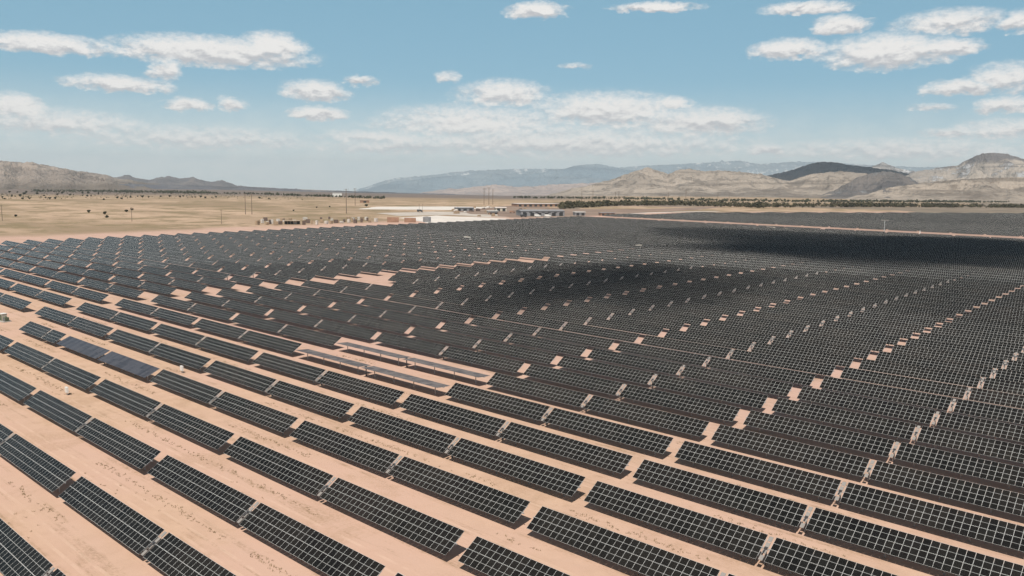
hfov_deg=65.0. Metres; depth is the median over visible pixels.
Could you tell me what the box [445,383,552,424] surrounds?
solar table
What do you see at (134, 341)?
solar table
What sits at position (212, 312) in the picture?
solar table
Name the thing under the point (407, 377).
solar table
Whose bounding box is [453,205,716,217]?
gravel yard
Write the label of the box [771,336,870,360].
solar table
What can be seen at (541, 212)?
warehouse
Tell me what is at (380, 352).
solar table
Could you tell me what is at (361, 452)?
solar table
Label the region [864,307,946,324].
solar table
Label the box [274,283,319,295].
solar table
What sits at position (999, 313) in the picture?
solar table
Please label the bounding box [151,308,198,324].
solar table
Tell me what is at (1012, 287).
solar table
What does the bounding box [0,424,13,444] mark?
solar table
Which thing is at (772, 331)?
solar table
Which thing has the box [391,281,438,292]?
solar table
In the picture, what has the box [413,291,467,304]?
solar table
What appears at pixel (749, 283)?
solar table
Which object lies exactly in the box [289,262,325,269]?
solar table
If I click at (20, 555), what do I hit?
solar table
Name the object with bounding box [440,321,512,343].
solar table
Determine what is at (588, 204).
tree belt
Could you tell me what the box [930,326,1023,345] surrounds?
solar table
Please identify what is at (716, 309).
solar table
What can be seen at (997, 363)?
solar table
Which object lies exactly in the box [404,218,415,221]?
shipping container
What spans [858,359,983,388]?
solar table
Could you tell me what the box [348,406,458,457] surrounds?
solar table
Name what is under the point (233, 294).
solar table
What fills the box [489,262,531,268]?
solar table
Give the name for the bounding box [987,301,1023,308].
solar table
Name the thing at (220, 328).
solar table
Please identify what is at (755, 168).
mountains
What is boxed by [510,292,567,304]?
solar table
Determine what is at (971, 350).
solar table
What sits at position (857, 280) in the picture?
solar table
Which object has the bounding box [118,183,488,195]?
hills
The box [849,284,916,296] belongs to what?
solar table
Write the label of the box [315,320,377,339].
solar table
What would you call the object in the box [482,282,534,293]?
solar table
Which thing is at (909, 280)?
solar table
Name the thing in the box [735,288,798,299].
solar table
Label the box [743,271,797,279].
solar table
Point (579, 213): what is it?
control house
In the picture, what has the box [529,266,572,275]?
solar table
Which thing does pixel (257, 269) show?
solar table
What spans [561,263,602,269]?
solar table
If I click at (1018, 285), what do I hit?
solar table
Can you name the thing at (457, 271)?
solar table
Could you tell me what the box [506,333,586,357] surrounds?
solar table
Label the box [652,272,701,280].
solar table
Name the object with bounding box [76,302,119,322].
solar table
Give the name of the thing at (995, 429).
solar table
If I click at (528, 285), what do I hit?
solar table
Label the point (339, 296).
solar table
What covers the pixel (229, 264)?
solar table
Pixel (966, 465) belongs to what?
solar table
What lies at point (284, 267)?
solar table
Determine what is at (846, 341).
solar table
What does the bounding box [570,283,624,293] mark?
solar table
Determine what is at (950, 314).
solar table
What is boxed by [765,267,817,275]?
solar table
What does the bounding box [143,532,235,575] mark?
solar table
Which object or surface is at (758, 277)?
solar table
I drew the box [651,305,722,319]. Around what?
solar table
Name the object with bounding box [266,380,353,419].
solar table
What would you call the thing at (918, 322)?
solar table
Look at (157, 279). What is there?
solar table
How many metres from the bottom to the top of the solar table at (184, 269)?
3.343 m
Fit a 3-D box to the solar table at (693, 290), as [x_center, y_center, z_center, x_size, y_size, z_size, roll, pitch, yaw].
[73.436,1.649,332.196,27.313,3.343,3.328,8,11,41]
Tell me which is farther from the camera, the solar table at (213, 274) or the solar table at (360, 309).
the solar table at (213, 274)
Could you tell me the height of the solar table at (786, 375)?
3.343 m
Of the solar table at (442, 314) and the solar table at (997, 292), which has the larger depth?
the solar table at (997, 292)
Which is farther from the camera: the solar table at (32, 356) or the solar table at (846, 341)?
the solar table at (846, 341)
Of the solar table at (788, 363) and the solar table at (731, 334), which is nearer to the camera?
the solar table at (788, 363)
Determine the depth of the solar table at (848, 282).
370.20 m
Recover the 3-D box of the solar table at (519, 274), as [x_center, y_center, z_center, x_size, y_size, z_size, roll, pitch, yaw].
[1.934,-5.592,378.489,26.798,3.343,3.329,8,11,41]
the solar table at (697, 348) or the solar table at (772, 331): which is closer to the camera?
the solar table at (697, 348)
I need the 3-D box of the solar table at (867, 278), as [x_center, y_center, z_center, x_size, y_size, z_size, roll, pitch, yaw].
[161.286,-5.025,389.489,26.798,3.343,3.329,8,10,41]
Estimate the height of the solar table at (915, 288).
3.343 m
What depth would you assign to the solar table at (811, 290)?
342.04 m
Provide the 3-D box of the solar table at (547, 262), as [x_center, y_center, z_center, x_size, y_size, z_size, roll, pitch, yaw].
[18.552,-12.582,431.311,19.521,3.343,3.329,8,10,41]
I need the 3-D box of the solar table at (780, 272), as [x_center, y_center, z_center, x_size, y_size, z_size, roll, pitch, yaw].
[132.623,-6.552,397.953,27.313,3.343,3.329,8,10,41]
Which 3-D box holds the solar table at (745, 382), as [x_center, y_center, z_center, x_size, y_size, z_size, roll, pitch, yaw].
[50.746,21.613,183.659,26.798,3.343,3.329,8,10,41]
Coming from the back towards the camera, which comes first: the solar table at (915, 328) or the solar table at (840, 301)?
the solar table at (840, 301)
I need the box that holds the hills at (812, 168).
[767,162,908,180]
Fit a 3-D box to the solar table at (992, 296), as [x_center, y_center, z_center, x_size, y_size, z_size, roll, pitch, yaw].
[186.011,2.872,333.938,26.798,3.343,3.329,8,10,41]
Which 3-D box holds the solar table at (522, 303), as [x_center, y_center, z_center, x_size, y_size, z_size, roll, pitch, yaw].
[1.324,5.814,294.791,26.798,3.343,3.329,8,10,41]
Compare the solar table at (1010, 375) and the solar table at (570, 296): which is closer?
the solar table at (1010, 375)
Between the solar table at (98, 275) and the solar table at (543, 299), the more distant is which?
the solar table at (98, 275)
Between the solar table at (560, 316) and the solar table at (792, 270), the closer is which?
the solar table at (560, 316)
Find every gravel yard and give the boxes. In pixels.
[362,206,490,209]
[380,212,490,216]
[404,216,505,222]
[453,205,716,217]
[555,201,1023,213]
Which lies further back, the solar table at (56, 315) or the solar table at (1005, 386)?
the solar table at (56, 315)
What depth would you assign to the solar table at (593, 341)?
229.20 m
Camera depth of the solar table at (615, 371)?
191.34 m
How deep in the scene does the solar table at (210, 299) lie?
292.75 m
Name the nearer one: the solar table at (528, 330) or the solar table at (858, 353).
the solar table at (858, 353)
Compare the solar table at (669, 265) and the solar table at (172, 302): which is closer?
the solar table at (172, 302)
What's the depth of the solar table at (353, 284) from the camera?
337.94 m
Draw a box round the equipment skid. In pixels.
[0,313,11,322]
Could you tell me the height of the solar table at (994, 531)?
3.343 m
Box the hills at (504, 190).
[422,182,597,195]
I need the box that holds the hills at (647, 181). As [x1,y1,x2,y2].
[546,167,798,197]
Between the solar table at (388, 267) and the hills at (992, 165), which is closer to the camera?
the solar table at (388, 267)
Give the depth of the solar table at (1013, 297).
321.67 m
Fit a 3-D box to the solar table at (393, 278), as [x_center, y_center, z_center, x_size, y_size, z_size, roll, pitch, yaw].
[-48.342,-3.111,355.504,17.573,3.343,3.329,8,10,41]
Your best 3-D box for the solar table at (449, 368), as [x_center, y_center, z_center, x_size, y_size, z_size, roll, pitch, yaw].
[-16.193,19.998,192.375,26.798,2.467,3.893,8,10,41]
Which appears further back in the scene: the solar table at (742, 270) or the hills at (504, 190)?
the hills at (504, 190)
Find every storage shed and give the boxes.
[454,207,473,210]
[494,207,506,210]
[511,203,557,206]
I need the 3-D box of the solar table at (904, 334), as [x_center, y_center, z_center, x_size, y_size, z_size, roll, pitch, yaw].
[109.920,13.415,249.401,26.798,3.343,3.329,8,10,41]
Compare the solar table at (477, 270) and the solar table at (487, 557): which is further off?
the solar table at (477, 270)
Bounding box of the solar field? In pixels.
[0,212,1023,575]
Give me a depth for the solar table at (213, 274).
365.46 m
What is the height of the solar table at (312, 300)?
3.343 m
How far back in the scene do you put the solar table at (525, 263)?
424.94 m
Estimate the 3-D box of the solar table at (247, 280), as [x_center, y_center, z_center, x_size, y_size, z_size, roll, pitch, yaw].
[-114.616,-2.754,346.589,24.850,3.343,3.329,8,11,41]
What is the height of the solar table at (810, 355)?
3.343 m
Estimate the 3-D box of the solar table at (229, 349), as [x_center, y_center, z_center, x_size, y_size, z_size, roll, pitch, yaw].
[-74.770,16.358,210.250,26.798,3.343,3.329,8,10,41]
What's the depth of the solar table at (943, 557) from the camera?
100.23 m
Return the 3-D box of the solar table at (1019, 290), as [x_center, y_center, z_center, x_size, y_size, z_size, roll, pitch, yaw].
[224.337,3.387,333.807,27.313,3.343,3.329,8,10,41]
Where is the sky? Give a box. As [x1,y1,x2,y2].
[0,0,1023,190]
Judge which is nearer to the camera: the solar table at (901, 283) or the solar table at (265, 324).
the solar table at (265, 324)
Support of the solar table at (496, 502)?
on the ground at (76, 543)
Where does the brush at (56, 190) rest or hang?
on the ground at (76, 543)
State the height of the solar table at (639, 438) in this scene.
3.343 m
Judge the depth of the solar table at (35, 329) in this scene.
231.77 m
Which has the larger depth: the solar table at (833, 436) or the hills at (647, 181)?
the hills at (647, 181)
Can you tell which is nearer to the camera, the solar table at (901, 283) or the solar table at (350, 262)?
the solar table at (901, 283)
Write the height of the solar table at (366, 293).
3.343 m
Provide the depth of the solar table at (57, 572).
89.25 m
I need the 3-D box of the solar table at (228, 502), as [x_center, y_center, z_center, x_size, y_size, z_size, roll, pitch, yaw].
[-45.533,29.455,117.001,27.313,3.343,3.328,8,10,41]
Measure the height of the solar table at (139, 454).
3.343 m
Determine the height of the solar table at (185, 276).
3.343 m
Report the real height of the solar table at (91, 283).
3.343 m
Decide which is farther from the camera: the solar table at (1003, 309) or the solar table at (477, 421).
the solar table at (1003, 309)
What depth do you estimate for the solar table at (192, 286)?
328.15 m
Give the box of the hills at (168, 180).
[113,175,235,185]
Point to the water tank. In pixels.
(426, 219)
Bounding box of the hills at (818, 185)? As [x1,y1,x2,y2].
[769,171,919,197]
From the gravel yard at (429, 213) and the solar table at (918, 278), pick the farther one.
the gravel yard at (429, 213)
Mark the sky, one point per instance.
(337, 95)
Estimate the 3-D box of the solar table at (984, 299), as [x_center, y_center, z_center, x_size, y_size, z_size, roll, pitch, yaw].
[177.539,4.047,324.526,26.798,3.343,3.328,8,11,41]
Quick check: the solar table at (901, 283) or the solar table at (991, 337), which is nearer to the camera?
the solar table at (991, 337)
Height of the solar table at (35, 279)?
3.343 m
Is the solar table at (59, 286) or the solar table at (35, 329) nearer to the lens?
the solar table at (35, 329)
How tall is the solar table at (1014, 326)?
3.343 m
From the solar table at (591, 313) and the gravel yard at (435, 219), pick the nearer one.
the solar table at (591, 313)
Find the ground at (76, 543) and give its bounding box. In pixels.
[0,189,1023,575]
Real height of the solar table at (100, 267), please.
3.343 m
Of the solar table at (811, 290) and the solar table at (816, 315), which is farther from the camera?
the solar table at (811, 290)
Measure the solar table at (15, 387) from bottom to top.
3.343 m
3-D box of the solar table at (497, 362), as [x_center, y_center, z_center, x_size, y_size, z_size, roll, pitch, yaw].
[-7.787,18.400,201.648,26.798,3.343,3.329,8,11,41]
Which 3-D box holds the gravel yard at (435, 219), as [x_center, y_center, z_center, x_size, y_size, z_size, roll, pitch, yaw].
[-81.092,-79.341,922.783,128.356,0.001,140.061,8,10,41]
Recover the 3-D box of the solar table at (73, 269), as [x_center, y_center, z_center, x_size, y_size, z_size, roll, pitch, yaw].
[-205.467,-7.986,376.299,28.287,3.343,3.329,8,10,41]
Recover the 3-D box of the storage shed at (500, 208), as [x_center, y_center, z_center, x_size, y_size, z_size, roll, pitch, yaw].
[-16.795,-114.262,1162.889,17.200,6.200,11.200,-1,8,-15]
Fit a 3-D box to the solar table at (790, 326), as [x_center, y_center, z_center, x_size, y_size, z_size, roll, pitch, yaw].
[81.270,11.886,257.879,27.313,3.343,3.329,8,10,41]
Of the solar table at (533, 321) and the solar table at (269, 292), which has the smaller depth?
the solar table at (533, 321)
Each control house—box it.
[573,212,584,215]
[598,212,614,215]
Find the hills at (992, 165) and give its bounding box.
[907,153,1023,182]
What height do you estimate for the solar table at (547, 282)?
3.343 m
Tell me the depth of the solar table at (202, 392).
171.66 m
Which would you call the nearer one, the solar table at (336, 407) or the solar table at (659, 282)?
the solar table at (336, 407)
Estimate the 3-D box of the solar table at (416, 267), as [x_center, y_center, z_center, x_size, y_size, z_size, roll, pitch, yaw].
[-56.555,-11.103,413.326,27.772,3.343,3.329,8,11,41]
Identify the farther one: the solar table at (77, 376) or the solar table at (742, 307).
the solar table at (742, 307)
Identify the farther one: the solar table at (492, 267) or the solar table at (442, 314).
the solar table at (492, 267)
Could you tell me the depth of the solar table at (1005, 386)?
181.00 m
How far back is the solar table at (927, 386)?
182.77 m
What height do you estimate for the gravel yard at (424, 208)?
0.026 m
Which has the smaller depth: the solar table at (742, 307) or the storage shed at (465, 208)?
the solar table at (742, 307)
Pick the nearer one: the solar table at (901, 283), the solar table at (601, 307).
the solar table at (601, 307)
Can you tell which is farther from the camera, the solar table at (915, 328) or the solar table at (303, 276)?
the solar table at (303, 276)
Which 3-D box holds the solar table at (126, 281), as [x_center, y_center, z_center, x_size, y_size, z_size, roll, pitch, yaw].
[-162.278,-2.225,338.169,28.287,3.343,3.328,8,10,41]
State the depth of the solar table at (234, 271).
375.16 m
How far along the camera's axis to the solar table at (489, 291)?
321.67 m
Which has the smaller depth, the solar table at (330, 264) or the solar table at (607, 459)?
the solar table at (607, 459)
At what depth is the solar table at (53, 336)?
222.43 m
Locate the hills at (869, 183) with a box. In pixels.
[822,171,917,198]
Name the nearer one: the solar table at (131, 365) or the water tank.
the solar table at (131, 365)
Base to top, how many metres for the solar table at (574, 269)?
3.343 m
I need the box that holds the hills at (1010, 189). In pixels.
[846,177,1023,202]
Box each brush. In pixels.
[1,192,305,199]
[31,189,206,193]
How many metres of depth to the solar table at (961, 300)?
314.69 m
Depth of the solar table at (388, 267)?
402.68 m
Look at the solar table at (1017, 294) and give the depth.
331.72 m
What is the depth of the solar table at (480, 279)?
359.22 m
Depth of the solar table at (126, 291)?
309.45 m
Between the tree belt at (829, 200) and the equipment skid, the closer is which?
the equipment skid
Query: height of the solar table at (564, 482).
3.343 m
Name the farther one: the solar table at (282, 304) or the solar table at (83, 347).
the solar table at (282, 304)
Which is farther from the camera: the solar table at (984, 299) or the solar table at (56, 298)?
the solar table at (984, 299)
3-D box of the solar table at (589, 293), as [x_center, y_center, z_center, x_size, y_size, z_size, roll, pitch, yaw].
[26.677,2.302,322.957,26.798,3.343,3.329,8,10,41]
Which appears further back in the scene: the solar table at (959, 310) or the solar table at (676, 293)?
the solar table at (676, 293)
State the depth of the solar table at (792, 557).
95.75 m
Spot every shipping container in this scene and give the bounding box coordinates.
[387,217,398,221]
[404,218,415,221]
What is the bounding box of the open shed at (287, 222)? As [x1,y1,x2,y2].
[284,220,299,224]
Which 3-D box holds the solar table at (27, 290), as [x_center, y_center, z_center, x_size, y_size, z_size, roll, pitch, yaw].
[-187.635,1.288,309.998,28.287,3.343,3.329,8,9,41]
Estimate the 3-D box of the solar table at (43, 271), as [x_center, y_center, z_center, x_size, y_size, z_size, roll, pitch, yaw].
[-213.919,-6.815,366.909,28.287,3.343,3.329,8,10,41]
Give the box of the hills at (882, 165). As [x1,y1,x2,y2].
[872,162,915,173]
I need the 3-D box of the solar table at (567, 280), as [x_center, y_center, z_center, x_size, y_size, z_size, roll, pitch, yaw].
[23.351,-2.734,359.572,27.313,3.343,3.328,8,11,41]
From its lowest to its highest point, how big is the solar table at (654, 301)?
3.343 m
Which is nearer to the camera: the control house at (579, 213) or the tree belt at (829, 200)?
the control house at (579, 213)
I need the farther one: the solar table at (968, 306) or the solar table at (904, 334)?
the solar table at (968, 306)
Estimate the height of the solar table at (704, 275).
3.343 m
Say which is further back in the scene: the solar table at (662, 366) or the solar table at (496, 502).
the solar table at (662, 366)
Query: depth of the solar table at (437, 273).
377.35 m
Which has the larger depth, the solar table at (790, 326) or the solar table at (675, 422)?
the solar table at (790, 326)
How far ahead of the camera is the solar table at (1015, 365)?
201.28 m
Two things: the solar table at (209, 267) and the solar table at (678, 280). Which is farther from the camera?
the solar table at (209, 267)
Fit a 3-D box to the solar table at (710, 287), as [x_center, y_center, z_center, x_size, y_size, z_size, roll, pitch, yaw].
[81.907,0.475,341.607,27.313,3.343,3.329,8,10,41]
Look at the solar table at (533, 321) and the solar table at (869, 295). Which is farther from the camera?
the solar table at (869, 295)
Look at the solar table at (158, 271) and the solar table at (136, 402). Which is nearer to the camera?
the solar table at (136, 402)
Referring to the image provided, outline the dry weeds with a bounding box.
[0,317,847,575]
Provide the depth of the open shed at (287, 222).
786.86 m
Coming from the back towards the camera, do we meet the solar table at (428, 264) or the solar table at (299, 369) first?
the solar table at (428, 264)
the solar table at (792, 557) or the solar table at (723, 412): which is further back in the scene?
the solar table at (723, 412)
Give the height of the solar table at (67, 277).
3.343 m
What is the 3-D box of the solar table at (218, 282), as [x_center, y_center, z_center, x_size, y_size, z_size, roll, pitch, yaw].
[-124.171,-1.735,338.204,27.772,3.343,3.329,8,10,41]
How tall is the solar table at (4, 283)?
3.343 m
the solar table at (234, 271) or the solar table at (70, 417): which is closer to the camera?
the solar table at (70, 417)
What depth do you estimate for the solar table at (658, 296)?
313.10 m
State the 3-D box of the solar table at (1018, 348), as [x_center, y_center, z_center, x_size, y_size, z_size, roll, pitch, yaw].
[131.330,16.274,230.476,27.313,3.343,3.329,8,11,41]
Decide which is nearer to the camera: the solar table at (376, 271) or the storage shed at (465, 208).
the solar table at (376, 271)
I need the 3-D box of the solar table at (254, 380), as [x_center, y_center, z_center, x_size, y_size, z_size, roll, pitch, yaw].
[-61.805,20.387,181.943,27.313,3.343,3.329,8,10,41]
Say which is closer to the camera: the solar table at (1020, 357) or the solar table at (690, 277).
the solar table at (1020, 357)
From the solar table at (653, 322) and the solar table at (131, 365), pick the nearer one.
the solar table at (131, 365)
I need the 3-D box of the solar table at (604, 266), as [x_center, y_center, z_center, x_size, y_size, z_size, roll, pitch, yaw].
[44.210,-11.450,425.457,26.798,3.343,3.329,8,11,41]
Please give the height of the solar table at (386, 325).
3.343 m
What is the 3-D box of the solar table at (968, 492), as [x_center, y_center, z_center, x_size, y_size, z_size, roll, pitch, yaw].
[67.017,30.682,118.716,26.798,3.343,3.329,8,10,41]
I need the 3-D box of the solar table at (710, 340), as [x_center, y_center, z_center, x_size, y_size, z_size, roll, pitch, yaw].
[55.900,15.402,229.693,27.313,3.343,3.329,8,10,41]
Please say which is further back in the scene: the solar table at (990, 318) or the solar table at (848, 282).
the solar table at (848, 282)
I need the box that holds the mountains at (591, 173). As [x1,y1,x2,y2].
[361,164,671,192]
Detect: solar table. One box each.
[0,269,26,281]
[0,278,14,289]
[0,294,31,310]
[0,335,13,349]
[0,370,35,401]
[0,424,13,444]
[0,434,75,491]
[0,518,54,575]
[4,342,55,368]
[10,283,42,296]
[19,274,49,287]
[19,321,51,337]
[24,390,92,431]
[29,267,56,278]
[34,306,76,327]
[35,291,71,306]
[42,329,65,345]
[42,358,100,390]
[45,280,78,295]
[49,568,65,575]
[52,272,82,282]
[56,336,109,363]
[59,265,87,276]
[59,476,166,555]
[67,317,113,336]
[71,288,107,300]
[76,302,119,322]
[76,418,160,469]
[77,278,111,292]
[82,270,112,279]
[87,263,116,271]
[90,379,161,416]
[97,351,159,380]
[106,285,143,299]
[106,329,160,355]
[109,276,143,289]
[110,312,157,332]
[111,268,141,279]
[115,298,158,317]
[138,266,170,276]
[138,273,174,286]
[138,282,176,296]
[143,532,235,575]
[147,404,233,450]
[147,455,258,522]
[149,343,210,371]
[149,369,223,407]
[150,295,194,312]
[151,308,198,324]
[151,324,205,348]
[164,264,197,272]
[168,271,202,283]
[169,279,207,292]
[184,292,229,308]
[188,304,235,319]
[189,262,221,270]
[193,318,247,341]
[194,269,230,280]
[196,336,257,360]
[198,277,236,289]
[204,360,277,395]
[211,392,297,433]
[214,261,245,268]
[216,288,261,304]
[219,267,255,277]
[222,300,270,317]
[224,436,335,495]
[229,275,263,286]
[231,314,286,335]
[239,330,300,354]
[239,503,384,575]
[244,265,280,274]
[246,286,291,300]
[252,352,326,384]
[255,273,290,283]
[255,296,303,310]
[266,309,321,329]
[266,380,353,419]
[267,263,303,272]
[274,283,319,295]
[276,270,315,280]
[279,325,340,347]
[286,293,334,308]
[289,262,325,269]
[289,420,402,477]
[297,349,370,375]
[300,268,338,278]
[300,305,355,324]
[301,280,346,293]
[311,260,346,267]
[314,290,362,303]
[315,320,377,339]
[317,371,403,406]
[320,478,463,554]
[322,266,360,277]
[331,258,366,265]
[331,301,386,319]
[334,279,371,289]
[337,342,408,366]
[341,287,389,299]
[344,264,381,275]
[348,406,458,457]
[349,315,410,335]
[360,298,415,314]
[362,366,449,394]
[365,263,402,271]
[367,284,414,295]
[374,332,448,358]
[380,310,441,327]
[384,261,421,270]
[387,294,442,309]
[388,275,417,283]
[389,456,529,522]
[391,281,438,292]
[395,271,438,280]
[399,394,508,440]
[402,259,440,267]
[403,358,489,383]
[408,326,480,351]
[410,306,470,322]
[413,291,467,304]
[414,279,460,289]
[416,269,459,277]
[435,267,478,275]
[436,276,481,286]
[437,288,491,300]
[437,302,497,317]
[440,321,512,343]
[440,346,524,374]
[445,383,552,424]
[448,438,584,496]
[454,265,496,273]
[456,274,502,283]
[458,536,569,575]
[460,285,513,296]
[463,299,521,313]
[469,316,539,336]
[471,264,514,271]
[474,339,556,365]
[476,272,521,282]
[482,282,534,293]
[486,373,591,411]
[487,295,545,308]
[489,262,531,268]
[495,270,538,279]
[496,312,566,329]
[499,422,632,473]
[502,280,554,290]
[505,260,546,267]
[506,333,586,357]
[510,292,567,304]
[512,268,555,275]
[521,308,590,324]
[522,277,572,287]
[523,364,625,399]
[527,506,725,575]
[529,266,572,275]
[531,289,587,300]
[533,260,561,265]
[535,328,614,349]
[540,275,590,284]
[544,408,672,454]
[545,264,587,273]
[546,304,613,319]
[551,286,606,297]
[556,355,656,388]
[558,273,607,281]
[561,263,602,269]
[562,322,639,342]
[568,300,633,314]
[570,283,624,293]
[574,271,623,279]
[575,261,617,268]
[584,395,708,437]
[584,481,773,564]
[586,317,662,335]
[587,348,684,377]
[589,296,653,309]
[590,269,638,276]
[605,267,652,274]
[609,293,672,305]
[609,313,683,329]
[615,341,710,367]
[619,384,739,422]
[620,265,666,272]
[622,276,674,285]
[627,290,689,301]
[631,309,703,324]
[633,264,679,270]
[633,459,812,532]
[637,274,688,283]
[640,335,733,359]
[644,287,706,298]
[646,262,691,268]
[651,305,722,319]
[651,374,767,409]
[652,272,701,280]
[661,285,721,294]
[664,329,754,350]
[665,270,715,278]
[670,301,739,314]
[675,441,846,504]
[676,282,735,292]
[678,268,727,276]
[680,365,792,397]
[686,324,774,343]
[687,297,755,310]
[691,266,739,274]
[691,279,748,289]
[704,264,750,272]
[704,294,771,306]
[705,277,762,286]
[706,319,792,337]
[706,357,815,387]
[711,424,874,481]
[718,275,774,284]
[720,291,785,303]
[725,314,808,331]
[729,349,835,377]
[730,273,786,281]
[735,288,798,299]
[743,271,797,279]
[743,310,824,325]
[743,410,898,461]
[748,285,810,296]
[751,342,853,368]
[754,269,807,275]
[759,306,838,320]
[761,283,822,294]
[764,537,897,575]
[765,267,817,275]
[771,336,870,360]
[771,398,920,443]
[775,302,852,316]
[786,278,845,289]
[788,299,864,312]
[790,330,885,353]
[796,276,854,285]
[797,386,938,427]
[802,295,876,308]
[805,508,1023,575]
[807,274,864,284]
[807,325,899,347]
[815,292,886,305]
[818,272,873,280]
[819,376,955,412]
[823,320,912,340]
[827,289,897,301]
[837,315,924,335]
[838,287,907,298]
[840,367,970,399]
[840,482,1023,551]
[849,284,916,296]
[851,311,935,329]
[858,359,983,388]
[859,282,924,291]
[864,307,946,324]
[869,279,933,289]
[869,461,1023,516]
[875,303,955,320]
[875,351,996,377]
[877,277,941,286]
[887,275,948,283]
[887,300,965,313]
[891,344,1007,368]
[894,442,1023,488]
[897,296,973,310]
[905,338,1017,360]
[907,293,981,306]
[916,290,989,302]
[917,426,1023,462]
[918,332,1023,353]
[925,288,996,299]
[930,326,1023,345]
[933,285,1002,296]
[936,412,1023,441]
[942,282,1009,293]
[942,321,1023,336]
[948,280,1015,290]
[952,317,1023,330]
[953,399,1023,424]
[956,278,1020,287]
[962,313,1023,323]
[968,388,1023,409]
[971,308,1023,318]
[979,305,1023,313]
[982,377,1023,395]
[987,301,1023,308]
[994,298,1023,303]
[995,368,1023,382]
[1001,294,1023,299]
[1006,360,1023,371]
[1008,291,1023,295]
[1014,289,1023,292]
[1016,352,1023,361]
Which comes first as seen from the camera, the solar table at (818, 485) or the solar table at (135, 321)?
the solar table at (818, 485)
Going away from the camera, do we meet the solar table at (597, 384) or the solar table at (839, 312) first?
the solar table at (597, 384)
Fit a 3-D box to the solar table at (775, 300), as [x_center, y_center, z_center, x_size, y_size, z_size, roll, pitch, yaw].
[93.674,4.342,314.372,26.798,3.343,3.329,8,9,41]
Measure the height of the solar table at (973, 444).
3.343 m
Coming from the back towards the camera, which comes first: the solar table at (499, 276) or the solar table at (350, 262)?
the solar table at (350, 262)
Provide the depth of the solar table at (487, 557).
94.85 m
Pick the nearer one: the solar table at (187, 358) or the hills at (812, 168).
the solar table at (187, 358)
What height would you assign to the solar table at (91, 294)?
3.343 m
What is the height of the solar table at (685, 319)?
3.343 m
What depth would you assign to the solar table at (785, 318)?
266.82 m
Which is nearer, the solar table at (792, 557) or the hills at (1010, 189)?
the solar table at (792, 557)
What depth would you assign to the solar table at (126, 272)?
366.78 m
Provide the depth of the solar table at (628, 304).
294.19 m
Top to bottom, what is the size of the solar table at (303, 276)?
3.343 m
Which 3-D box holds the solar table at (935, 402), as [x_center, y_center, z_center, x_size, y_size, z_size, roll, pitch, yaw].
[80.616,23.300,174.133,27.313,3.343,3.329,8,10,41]
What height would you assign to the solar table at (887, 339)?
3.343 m
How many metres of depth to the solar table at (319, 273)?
375.06 m
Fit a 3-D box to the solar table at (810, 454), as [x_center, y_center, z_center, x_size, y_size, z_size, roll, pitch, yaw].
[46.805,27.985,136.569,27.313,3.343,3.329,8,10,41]
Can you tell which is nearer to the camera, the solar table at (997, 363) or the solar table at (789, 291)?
the solar table at (997, 363)
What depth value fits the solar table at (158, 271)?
376.10 m
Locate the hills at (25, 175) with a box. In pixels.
[0,161,155,189]
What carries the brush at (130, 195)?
on the ground at (76, 543)
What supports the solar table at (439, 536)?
on the ground at (76, 543)
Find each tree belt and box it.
[80,189,384,198]
[513,195,1007,202]
[557,199,1023,208]
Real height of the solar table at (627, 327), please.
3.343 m
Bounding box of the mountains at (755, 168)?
[356,160,946,190]
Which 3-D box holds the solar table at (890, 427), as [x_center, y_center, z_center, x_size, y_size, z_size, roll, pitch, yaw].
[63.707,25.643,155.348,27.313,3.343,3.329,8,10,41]
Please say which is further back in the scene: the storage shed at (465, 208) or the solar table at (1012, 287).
the storage shed at (465, 208)
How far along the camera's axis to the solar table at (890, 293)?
332.74 m
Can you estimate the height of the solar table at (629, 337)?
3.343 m
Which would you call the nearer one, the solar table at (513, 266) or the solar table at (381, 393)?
the solar table at (381, 393)
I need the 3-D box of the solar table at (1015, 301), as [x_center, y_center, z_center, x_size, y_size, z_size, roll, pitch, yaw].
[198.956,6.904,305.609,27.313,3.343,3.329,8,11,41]
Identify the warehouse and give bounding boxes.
[516,209,564,215]
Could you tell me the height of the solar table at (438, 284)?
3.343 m
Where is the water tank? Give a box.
[423,216,430,221]
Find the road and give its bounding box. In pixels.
[630,211,713,213]

